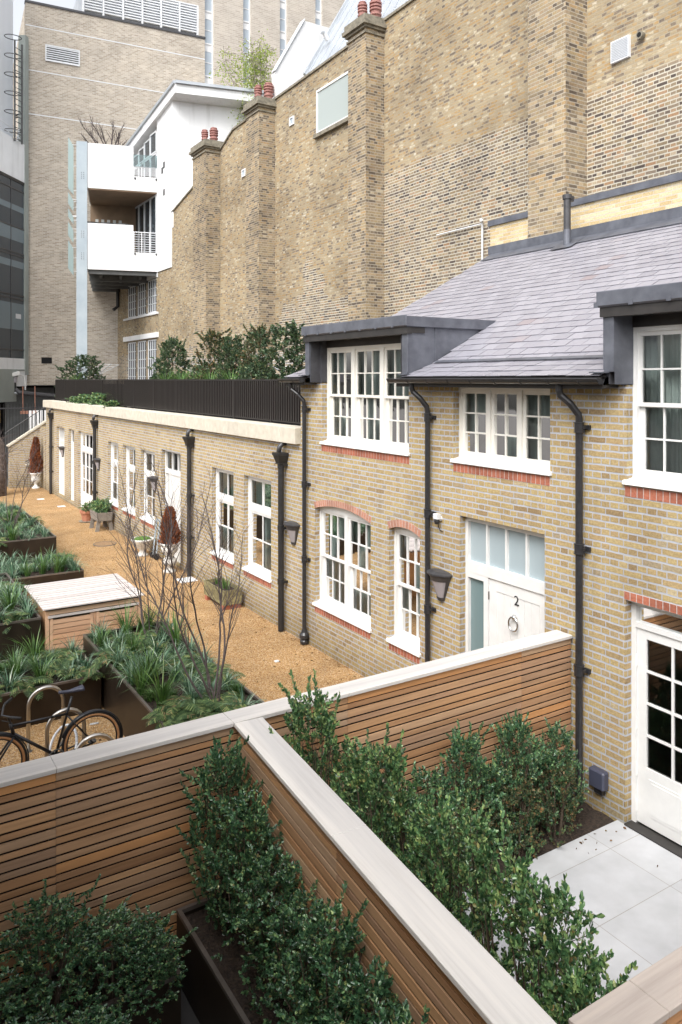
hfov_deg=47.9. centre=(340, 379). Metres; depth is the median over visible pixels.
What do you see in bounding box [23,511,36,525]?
grassy tuft
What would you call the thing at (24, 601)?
grassy tuft
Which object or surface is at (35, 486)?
stone urn
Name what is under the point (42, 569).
upright grass
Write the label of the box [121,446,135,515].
window
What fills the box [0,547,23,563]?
grassy tuft
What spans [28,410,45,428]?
slatted white gate
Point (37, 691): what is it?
cycle hoop
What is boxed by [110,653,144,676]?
grassy tuft
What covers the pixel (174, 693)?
leafy mound
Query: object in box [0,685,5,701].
fern
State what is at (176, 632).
upright grass
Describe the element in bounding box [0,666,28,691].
grassy tuft
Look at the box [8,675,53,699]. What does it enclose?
fern
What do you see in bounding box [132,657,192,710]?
upright grass
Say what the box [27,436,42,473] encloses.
dead conifer
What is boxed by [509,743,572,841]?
hedge shrub
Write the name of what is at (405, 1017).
hedge shrub
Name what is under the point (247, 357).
terrace shrub
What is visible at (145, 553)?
bare tree
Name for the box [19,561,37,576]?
upright grass
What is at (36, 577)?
metal planter
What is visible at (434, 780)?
hedge shrub
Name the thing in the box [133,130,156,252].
sliding window
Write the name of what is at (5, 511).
grassy tuft
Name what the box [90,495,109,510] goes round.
trough plant
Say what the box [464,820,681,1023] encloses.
pavement
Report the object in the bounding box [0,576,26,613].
upright grass
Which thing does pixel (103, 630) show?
grassy tuft
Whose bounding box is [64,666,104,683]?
fern
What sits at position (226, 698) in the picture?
fern
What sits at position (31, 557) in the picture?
grassy tuft
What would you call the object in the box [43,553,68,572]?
upright grass
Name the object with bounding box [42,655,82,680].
fern
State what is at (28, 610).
grassy tuft
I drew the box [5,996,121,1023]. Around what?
hedge shrub
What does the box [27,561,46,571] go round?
grassy tuft
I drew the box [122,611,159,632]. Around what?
upright grass
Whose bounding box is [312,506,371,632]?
window
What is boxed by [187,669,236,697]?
grassy tuft
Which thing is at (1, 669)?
leafy mound
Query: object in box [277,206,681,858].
mews house
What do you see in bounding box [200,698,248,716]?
fern
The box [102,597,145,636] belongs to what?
upright grass
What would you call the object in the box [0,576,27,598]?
grassy tuft
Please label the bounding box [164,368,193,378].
strappy plant
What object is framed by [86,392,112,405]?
trailing plant
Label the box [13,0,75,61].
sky
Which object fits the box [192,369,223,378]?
strappy plant
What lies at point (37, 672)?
upright grass
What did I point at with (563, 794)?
shrub
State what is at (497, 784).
hedge shrub
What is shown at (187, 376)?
strappy plant
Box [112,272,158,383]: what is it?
window wall
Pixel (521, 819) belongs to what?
shrub
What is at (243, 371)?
terrace shrub
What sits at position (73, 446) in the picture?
door
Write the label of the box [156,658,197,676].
fern
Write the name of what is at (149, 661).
upright grass
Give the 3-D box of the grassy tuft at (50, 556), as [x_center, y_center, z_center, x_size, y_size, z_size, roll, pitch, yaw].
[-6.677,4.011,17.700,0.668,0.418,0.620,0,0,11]
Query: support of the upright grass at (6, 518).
on the metal planter at (23, 545)
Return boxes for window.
[109,442,118,507]
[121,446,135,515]
[128,286,135,317]
[128,342,135,378]
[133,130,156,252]
[138,283,145,315]
[138,341,145,378]
[139,450,154,524]
[148,279,155,312]
[148,339,155,378]
[210,468,233,564]
[242,476,271,582]
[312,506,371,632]
[313,71,347,138]
[319,343,409,455]
[386,527,420,657]
[450,387,551,475]
[622,324,681,491]
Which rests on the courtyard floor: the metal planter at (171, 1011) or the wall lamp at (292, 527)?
the metal planter at (171, 1011)
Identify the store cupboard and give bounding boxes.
[24,573,144,652]
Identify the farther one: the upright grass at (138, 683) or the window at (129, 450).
the window at (129, 450)
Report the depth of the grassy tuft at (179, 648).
11.04 m
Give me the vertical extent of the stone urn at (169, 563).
0.706 m
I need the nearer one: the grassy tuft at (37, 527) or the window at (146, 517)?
the grassy tuft at (37, 527)
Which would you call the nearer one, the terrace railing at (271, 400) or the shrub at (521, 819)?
the shrub at (521, 819)
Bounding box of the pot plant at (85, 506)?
[78,501,92,511]
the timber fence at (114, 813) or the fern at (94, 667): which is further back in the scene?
the fern at (94, 667)
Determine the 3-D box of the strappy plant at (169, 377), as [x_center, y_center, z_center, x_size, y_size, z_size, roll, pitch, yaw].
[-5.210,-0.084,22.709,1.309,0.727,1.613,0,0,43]
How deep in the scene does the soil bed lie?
7.85 m
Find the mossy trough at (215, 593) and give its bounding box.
[204,578,241,609]
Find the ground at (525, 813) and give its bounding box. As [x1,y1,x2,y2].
[7,463,681,960]
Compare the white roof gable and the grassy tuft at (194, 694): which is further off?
the white roof gable
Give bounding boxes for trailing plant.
[66,396,77,402]
[72,393,92,403]
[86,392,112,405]
[102,400,122,407]
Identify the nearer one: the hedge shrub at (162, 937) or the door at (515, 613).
the hedge shrub at (162, 937)
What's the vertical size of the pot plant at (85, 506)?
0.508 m
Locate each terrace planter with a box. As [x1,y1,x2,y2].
[61,384,126,407]
[130,407,300,425]
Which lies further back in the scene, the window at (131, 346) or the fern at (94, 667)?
the window at (131, 346)
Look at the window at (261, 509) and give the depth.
15.49 m
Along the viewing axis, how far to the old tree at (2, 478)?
30.69 m
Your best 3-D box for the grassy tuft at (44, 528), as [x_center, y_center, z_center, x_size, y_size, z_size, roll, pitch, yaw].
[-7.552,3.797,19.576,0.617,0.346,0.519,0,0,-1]
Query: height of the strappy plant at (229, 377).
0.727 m
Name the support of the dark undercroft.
on the ground at (525, 813)
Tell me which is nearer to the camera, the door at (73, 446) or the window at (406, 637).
the window at (406, 637)
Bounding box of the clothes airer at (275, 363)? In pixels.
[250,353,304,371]
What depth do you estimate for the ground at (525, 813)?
7.96 m
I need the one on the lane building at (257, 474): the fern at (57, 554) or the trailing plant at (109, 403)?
the trailing plant at (109, 403)
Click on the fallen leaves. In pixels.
(328, 683)
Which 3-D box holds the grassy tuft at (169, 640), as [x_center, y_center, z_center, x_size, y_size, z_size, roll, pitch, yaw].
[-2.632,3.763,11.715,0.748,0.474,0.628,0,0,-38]
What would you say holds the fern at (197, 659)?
in the metal planter at (128, 707)
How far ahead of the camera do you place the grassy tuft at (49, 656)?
11.38 m
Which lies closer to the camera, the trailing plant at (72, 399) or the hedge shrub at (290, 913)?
the hedge shrub at (290, 913)
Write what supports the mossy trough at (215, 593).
on the path
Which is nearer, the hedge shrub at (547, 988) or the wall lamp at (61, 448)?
the hedge shrub at (547, 988)
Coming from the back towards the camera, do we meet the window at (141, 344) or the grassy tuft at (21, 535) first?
the window at (141, 344)
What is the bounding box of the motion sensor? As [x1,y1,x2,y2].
[433,513,442,531]
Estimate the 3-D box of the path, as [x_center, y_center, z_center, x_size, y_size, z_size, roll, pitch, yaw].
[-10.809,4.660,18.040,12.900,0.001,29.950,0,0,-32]
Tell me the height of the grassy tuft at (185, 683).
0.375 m
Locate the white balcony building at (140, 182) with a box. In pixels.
[68,79,273,378]
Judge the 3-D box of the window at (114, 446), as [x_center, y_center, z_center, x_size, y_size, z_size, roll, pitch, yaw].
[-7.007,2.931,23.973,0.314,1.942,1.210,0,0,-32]
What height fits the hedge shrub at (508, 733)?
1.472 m
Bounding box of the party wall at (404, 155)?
[158,0,681,378]
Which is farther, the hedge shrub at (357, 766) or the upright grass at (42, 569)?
the upright grass at (42, 569)
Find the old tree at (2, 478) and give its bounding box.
[0,429,26,496]
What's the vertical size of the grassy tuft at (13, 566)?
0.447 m
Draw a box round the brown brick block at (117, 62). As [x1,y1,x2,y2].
[13,0,205,384]
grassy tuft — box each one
[0,530,8,539]
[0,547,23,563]
[0,555,11,571]
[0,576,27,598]
[0,601,17,622]
[0,648,28,663]
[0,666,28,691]
[1,506,13,517]
[1,520,14,529]
[1,557,22,574]
[2,582,30,603]
[3,560,23,580]
[3,654,39,674]
[10,548,33,563]
[11,597,41,619]
[15,520,30,530]
[15,562,33,574]
[15,593,38,609]
[18,526,27,538]
[21,528,37,535]
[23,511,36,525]
[23,529,38,540]
[24,652,44,669]
[27,554,44,563]
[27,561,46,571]
[31,521,45,533]
[31,654,61,672]
[36,525,53,535]
[38,647,59,666]
[40,560,52,570]
[41,528,49,536]
[42,546,60,562]
[56,658,83,679]
[57,554,89,571]
[57,633,84,656]
[58,552,84,567]
[63,646,91,667]
[73,654,96,671]
[85,625,108,643]
[87,617,117,638]
[89,634,120,656]
[97,638,140,668]
[106,630,127,647]
[107,651,150,688]
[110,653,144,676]
[111,624,137,642]
[126,648,151,669]
[135,633,169,654]
[138,645,186,668]
[150,614,186,642]
[151,626,179,644]
[155,655,198,681]
[160,639,187,656]
[170,677,211,706]
[174,627,210,654]
[177,665,203,693]
[185,636,221,666]
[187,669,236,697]
[193,654,221,675]
[211,669,247,690]
[217,686,266,709]
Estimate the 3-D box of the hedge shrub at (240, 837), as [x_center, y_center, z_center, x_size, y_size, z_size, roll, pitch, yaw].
[-0.662,3.627,5.567,0.756,1.232,0.724,0,0,-29]
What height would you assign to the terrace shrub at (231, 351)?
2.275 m
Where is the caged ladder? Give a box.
[4,34,22,143]
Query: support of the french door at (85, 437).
in the lane building at (257, 474)
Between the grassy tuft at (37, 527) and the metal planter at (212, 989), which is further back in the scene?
the grassy tuft at (37, 527)
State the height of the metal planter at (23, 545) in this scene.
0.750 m
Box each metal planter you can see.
[0,506,55,562]
[0,558,83,597]
[0,572,40,659]
[0,646,100,731]
[0,928,180,1023]
[83,621,263,736]
[176,888,318,1023]
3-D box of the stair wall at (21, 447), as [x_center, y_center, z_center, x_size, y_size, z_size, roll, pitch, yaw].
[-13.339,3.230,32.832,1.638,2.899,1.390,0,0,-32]
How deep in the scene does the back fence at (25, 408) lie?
36.99 m
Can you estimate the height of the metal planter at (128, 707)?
0.720 m
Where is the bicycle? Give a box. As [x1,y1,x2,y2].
[0,685,122,765]
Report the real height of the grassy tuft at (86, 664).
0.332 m
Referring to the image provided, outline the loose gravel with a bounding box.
[149,551,363,676]
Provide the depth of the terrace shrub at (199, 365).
22.51 m
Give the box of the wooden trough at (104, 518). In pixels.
[89,509,113,531]
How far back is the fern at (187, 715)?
9.03 m
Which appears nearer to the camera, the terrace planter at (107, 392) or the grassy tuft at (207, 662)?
the grassy tuft at (207, 662)
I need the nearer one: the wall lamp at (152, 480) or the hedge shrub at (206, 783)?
the hedge shrub at (206, 783)
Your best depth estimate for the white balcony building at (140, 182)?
35.51 m
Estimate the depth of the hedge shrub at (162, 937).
5.34 m
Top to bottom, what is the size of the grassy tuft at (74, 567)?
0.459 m
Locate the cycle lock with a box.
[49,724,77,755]
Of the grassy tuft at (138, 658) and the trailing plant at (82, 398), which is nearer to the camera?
the grassy tuft at (138, 658)
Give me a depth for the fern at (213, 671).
10.23 m
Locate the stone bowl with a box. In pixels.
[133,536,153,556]
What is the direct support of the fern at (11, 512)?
on the metal planter at (23, 545)
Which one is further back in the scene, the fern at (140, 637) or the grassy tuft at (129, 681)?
the fern at (140, 637)
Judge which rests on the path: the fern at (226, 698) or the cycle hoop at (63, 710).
the cycle hoop at (63, 710)
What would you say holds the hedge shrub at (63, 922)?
in the metal planter at (171, 1011)
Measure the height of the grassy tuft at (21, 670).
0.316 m
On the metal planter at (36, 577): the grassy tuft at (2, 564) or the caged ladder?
the grassy tuft at (2, 564)
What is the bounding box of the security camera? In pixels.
[12,371,25,389]
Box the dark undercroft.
[0,385,60,462]
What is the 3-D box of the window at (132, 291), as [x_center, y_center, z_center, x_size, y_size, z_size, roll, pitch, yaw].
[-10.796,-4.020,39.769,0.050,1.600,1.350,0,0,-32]
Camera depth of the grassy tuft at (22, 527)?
20.13 m
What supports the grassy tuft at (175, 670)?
on the metal planter at (128, 707)
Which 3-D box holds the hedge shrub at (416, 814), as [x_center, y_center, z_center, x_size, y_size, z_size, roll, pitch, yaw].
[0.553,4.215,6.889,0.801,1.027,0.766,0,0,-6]
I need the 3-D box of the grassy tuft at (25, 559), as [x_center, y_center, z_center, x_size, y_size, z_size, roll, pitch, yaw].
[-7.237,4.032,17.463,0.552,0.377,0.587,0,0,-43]
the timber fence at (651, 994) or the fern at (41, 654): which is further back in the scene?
the fern at (41, 654)
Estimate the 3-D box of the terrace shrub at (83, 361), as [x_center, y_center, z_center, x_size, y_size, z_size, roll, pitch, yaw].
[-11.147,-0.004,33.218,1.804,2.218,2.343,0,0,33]
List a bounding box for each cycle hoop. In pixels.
[26,685,64,752]
[45,707,85,756]
[76,733,112,748]
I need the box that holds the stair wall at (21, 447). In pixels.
[6,420,45,488]
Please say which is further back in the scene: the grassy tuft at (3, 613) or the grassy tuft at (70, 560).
the grassy tuft at (70, 560)
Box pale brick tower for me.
[164,0,344,88]
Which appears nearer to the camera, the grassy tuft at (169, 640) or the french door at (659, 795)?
the french door at (659, 795)
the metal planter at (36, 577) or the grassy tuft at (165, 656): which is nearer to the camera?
the grassy tuft at (165, 656)
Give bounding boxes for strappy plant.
[153,365,180,378]
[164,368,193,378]
[172,368,203,378]
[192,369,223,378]
[209,365,240,378]
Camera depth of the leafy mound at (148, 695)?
9.57 m
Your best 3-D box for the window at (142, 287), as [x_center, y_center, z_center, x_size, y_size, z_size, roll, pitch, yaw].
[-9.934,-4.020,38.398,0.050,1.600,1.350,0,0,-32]
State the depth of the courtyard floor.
5.64 m
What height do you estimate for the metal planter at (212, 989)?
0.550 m
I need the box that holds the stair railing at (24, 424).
[4,407,44,443]
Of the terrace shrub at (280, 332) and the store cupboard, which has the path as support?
the store cupboard
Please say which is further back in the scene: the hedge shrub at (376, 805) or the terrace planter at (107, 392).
the terrace planter at (107, 392)
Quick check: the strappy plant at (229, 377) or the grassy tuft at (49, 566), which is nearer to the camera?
the grassy tuft at (49, 566)
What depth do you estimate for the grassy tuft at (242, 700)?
9.24 m
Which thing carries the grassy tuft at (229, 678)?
on the metal planter at (128, 707)
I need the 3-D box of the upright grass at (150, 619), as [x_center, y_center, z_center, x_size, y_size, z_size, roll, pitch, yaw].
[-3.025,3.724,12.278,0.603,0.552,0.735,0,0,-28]
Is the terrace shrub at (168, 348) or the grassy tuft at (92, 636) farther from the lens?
the terrace shrub at (168, 348)
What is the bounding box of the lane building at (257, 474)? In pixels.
[43,400,300,638]
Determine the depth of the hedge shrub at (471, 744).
7.22 m
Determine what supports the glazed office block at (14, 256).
on the dark undercroft
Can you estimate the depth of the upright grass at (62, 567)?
16.87 m
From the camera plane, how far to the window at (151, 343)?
37.22 m
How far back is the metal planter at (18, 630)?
11.66 m
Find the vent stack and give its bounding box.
[549,194,586,250]
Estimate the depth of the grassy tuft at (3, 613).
11.72 m
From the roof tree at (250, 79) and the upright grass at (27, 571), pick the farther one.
the roof tree at (250, 79)
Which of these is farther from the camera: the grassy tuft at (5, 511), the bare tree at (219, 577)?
the grassy tuft at (5, 511)
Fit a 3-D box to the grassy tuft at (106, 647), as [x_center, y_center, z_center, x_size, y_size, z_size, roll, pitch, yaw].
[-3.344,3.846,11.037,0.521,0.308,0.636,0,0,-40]
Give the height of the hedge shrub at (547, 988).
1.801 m
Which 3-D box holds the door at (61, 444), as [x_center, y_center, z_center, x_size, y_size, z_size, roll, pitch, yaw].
[-10.911,3.533,30.194,0.107,2.055,1.250,0,0,-32]
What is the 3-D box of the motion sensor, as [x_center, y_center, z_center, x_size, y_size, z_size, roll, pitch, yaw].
[1.315,1.943,10.414,0.110,0.246,0.097,0,0,-32]
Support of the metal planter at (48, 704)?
on the path
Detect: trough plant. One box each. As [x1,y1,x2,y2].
[89,498,113,512]
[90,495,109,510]
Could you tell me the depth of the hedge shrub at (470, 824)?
5.07 m
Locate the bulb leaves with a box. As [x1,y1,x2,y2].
[222,576,229,588]
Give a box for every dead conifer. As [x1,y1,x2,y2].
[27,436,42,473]
[156,506,181,546]
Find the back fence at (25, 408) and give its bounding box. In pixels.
[0,403,45,475]
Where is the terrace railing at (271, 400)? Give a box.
[55,379,300,423]
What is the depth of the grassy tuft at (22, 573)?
16.62 m
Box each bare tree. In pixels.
[0,425,48,527]
[91,444,221,640]
[105,470,258,704]
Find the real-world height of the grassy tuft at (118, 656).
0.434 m
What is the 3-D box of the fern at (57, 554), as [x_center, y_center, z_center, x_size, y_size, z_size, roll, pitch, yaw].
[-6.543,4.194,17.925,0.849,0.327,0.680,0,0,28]
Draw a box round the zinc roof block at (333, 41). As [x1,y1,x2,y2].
[303,0,407,75]
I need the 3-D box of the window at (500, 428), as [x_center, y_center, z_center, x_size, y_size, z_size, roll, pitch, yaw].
[2.046,0.594,9.572,0.314,1.017,1.750,0,0,-32]
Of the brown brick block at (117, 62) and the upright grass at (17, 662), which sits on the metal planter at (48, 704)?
the upright grass at (17, 662)
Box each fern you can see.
[0,537,7,547]
[0,582,26,596]
[0,611,30,633]
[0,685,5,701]
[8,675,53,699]
[10,509,25,515]
[19,516,44,524]
[28,648,73,668]
[42,649,85,667]
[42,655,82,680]
[49,553,78,562]
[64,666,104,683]
[83,644,134,682]
[108,632,151,652]
[127,632,171,655]
[142,708,190,728]
[150,694,210,721]
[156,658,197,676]
[161,653,191,665]
[171,664,205,680]
[172,701,217,720]
[178,650,213,663]
[181,662,245,689]
[184,689,250,715]
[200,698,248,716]
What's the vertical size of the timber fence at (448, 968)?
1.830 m
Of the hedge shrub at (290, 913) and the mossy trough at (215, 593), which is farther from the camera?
the mossy trough at (215, 593)
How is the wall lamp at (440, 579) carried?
attached to the mews house
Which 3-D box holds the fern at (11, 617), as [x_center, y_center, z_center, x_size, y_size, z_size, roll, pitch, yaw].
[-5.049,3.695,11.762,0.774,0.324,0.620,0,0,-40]
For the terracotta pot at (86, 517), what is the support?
on the path
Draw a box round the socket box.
[589,765,607,795]
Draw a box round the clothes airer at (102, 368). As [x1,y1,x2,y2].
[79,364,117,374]
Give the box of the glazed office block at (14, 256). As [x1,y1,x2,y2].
[0,0,28,401]
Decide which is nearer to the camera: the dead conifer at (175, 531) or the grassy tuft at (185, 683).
the grassy tuft at (185, 683)
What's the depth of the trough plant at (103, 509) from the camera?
23.60 m
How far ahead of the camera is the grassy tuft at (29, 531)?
19.48 m
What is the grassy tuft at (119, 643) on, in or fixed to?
on the metal planter at (128, 707)
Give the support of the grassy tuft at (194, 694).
on the metal planter at (128, 707)
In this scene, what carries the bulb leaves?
in the mossy trough at (215, 593)
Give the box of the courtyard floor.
[176,963,199,1023]
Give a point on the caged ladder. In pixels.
(15, 93)
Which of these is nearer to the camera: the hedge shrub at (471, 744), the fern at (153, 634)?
the hedge shrub at (471, 744)
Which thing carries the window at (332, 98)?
in the party wall at (404, 155)
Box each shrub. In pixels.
[0,873,116,1023]
[0,952,57,1023]
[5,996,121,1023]
[54,354,106,386]
[57,894,166,1020]
[59,982,131,1023]
[78,117,127,145]
[107,903,197,1023]
[147,335,191,378]
[176,729,265,930]
[186,328,240,378]
[186,363,212,378]
[199,787,285,960]
[214,334,251,378]
[228,837,311,1009]
[235,362,285,378]
[236,323,279,378]
[238,319,304,378]
[248,867,337,1023]
[265,880,377,1023]
[268,669,348,790]
[275,954,413,1023]
[321,992,429,1023]
[327,728,401,857]
[335,743,397,852]
[337,722,439,870]
[378,781,473,929]
[379,793,438,884]
[405,785,511,951]
[406,759,462,883]
[434,719,506,864]
[457,800,557,1002]
[460,753,530,850]
[488,849,604,1023]
[489,708,550,847]
[489,758,546,861]
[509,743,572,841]
[527,741,584,847]
[528,890,616,1023]
[537,717,588,823]
[546,950,637,1023]
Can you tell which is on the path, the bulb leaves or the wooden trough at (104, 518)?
the wooden trough at (104, 518)
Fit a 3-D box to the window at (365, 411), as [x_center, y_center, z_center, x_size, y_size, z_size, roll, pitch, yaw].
[0.425,0.281,12.150,0.314,1.642,2.500,0,0,-32]
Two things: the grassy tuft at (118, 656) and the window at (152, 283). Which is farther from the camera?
the window at (152, 283)
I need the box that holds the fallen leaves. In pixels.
[49,509,657,866]
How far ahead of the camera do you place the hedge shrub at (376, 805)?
6.62 m
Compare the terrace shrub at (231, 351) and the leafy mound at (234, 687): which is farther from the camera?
the terrace shrub at (231, 351)
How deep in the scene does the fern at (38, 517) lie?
21.30 m
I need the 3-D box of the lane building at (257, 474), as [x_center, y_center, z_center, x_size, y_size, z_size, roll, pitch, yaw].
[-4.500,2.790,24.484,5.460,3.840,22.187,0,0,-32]
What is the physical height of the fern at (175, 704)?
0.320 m
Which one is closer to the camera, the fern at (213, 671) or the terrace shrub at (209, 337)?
the fern at (213, 671)
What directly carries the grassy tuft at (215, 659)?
on the metal planter at (128, 707)
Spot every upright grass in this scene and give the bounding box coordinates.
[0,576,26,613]
[0,638,38,679]
[1,522,25,540]
[3,509,18,522]
[9,625,62,660]
[13,649,68,683]
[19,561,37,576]
[27,547,57,573]
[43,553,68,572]
[51,549,78,571]
[83,625,115,650]
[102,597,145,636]
[107,650,170,695]
[108,621,157,654]
[115,632,187,683]
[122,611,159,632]
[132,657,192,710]
[136,596,169,629]
[150,601,205,650]
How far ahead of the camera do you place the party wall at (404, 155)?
19.36 m
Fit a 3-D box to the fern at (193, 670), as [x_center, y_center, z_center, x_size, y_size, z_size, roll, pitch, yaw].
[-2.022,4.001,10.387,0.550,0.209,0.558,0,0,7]
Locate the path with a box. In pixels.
[0,486,363,767]
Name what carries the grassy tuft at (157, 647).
in the metal planter at (128, 707)
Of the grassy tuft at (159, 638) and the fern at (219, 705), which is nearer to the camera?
the fern at (219, 705)
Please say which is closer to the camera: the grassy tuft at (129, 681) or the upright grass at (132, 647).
the grassy tuft at (129, 681)
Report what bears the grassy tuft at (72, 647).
on the metal planter at (48, 704)
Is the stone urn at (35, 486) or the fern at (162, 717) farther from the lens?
the stone urn at (35, 486)
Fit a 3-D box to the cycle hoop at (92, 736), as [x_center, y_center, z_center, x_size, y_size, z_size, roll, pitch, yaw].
[-2.696,4.293,8.404,0.520,0.834,0.100,0,0,-32]
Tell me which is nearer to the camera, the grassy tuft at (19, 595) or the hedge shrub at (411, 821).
the hedge shrub at (411, 821)
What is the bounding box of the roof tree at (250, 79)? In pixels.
[209,29,277,123]
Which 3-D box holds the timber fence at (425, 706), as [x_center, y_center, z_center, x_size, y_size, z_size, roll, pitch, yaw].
[0.780,3.745,7.506,4.068,1.830,0.230,0,0,-32]
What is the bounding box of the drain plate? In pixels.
[177,577,197,582]
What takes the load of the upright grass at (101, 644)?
on the metal planter at (128, 707)
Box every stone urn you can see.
[30,472,41,488]
[160,542,179,572]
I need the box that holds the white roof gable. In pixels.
[271,19,328,96]
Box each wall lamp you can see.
[58,446,64,456]
[93,458,100,470]
[148,476,157,491]
[283,521,299,544]
[427,568,452,600]
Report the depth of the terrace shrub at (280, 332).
17.16 m
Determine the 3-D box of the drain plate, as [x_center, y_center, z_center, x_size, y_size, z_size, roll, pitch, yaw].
[-3.587,4.652,17.825,0.400,0.016,0.400,0,0,-32]
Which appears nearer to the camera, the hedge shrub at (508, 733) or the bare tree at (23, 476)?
the hedge shrub at (508, 733)
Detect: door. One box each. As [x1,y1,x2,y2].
[60,442,63,494]
[73,446,73,500]
[81,432,92,506]
[172,475,179,562]
[488,578,544,645]
[636,627,681,845]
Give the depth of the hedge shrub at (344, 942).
4.40 m
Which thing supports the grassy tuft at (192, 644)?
on the metal planter at (128, 707)
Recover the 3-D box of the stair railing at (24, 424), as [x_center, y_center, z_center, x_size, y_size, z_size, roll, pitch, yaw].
[-13.686,2.037,33.328,1.719,1.742,0.035,0,0,-32]
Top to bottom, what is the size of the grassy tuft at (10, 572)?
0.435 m
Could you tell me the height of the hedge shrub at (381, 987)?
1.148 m
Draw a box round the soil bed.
[419,796,613,897]
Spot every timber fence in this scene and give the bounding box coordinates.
[0,713,233,984]
[223,630,571,883]
[234,717,556,1023]
[569,946,681,1023]
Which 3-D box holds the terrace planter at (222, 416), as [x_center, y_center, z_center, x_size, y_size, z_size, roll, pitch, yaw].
[-3.225,0.600,19.411,0.700,0.880,11.700,0,0,-32]
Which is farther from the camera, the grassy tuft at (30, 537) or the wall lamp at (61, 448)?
the wall lamp at (61, 448)
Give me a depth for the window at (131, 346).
39.75 m
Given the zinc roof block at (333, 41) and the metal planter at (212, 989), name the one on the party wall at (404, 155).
the zinc roof block at (333, 41)
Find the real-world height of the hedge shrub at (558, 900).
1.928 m
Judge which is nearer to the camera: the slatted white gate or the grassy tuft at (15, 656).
the grassy tuft at (15, 656)
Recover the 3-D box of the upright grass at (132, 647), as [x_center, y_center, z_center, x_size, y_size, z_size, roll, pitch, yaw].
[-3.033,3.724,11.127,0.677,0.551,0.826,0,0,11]
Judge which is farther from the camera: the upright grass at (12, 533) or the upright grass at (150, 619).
the upright grass at (12, 533)
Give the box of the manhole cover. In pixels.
[93,541,116,546]
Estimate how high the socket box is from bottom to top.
0.260 m
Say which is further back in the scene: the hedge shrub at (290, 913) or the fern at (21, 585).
the fern at (21, 585)
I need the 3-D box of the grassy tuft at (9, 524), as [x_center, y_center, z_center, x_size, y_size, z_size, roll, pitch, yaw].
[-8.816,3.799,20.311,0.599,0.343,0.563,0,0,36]
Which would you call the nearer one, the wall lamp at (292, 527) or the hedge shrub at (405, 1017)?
the hedge shrub at (405, 1017)
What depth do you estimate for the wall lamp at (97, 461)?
25.17 m
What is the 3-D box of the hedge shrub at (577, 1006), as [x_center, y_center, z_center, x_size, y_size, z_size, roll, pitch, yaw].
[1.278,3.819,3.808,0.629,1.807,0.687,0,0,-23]
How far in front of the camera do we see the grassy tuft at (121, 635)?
11.54 m
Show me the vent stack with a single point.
(568, 240)
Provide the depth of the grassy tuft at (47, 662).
11.10 m
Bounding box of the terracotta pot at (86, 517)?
[79,510,95,522]
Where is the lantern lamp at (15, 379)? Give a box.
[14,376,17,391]
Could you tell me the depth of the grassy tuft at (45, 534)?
19.19 m
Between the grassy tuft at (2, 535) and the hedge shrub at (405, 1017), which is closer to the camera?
the hedge shrub at (405, 1017)
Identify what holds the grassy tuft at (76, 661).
on the metal planter at (48, 704)
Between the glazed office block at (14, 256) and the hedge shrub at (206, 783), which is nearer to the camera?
the hedge shrub at (206, 783)
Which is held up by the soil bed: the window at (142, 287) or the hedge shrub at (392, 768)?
the hedge shrub at (392, 768)
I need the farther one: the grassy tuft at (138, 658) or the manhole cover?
the manhole cover
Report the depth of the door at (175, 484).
19.48 m
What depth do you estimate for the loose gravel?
13.46 m
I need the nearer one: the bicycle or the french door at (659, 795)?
the french door at (659, 795)
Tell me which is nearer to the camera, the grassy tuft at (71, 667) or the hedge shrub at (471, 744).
the hedge shrub at (471, 744)
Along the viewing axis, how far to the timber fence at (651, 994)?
3.50 m
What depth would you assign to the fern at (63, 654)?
11.35 m
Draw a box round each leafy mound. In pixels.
[0,663,10,675]
[139,686,161,702]
[161,687,177,700]
[225,681,245,695]
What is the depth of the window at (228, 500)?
16.98 m
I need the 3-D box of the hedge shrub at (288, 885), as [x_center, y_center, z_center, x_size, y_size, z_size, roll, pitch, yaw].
[-0.409,3.703,5.243,0.725,1.054,0.971,0,0,-12]
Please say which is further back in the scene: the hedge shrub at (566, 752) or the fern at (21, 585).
the fern at (21, 585)
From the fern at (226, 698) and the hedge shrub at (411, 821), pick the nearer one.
the hedge shrub at (411, 821)
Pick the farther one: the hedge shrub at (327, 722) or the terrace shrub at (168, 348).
the terrace shrub at (168, 348)
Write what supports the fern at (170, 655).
in the metal planter at (128, 707)
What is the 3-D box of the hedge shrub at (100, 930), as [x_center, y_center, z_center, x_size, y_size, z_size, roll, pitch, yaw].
[-1.659,4.035,5.347,0.806,0.632,0.729,0,0,40]
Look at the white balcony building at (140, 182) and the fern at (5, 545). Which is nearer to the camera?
the fern at (5, 545)
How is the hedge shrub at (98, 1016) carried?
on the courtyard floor
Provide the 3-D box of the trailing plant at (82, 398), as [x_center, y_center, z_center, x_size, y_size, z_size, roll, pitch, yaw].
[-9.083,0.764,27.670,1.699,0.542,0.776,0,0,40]
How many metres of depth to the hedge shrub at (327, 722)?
6.24 m

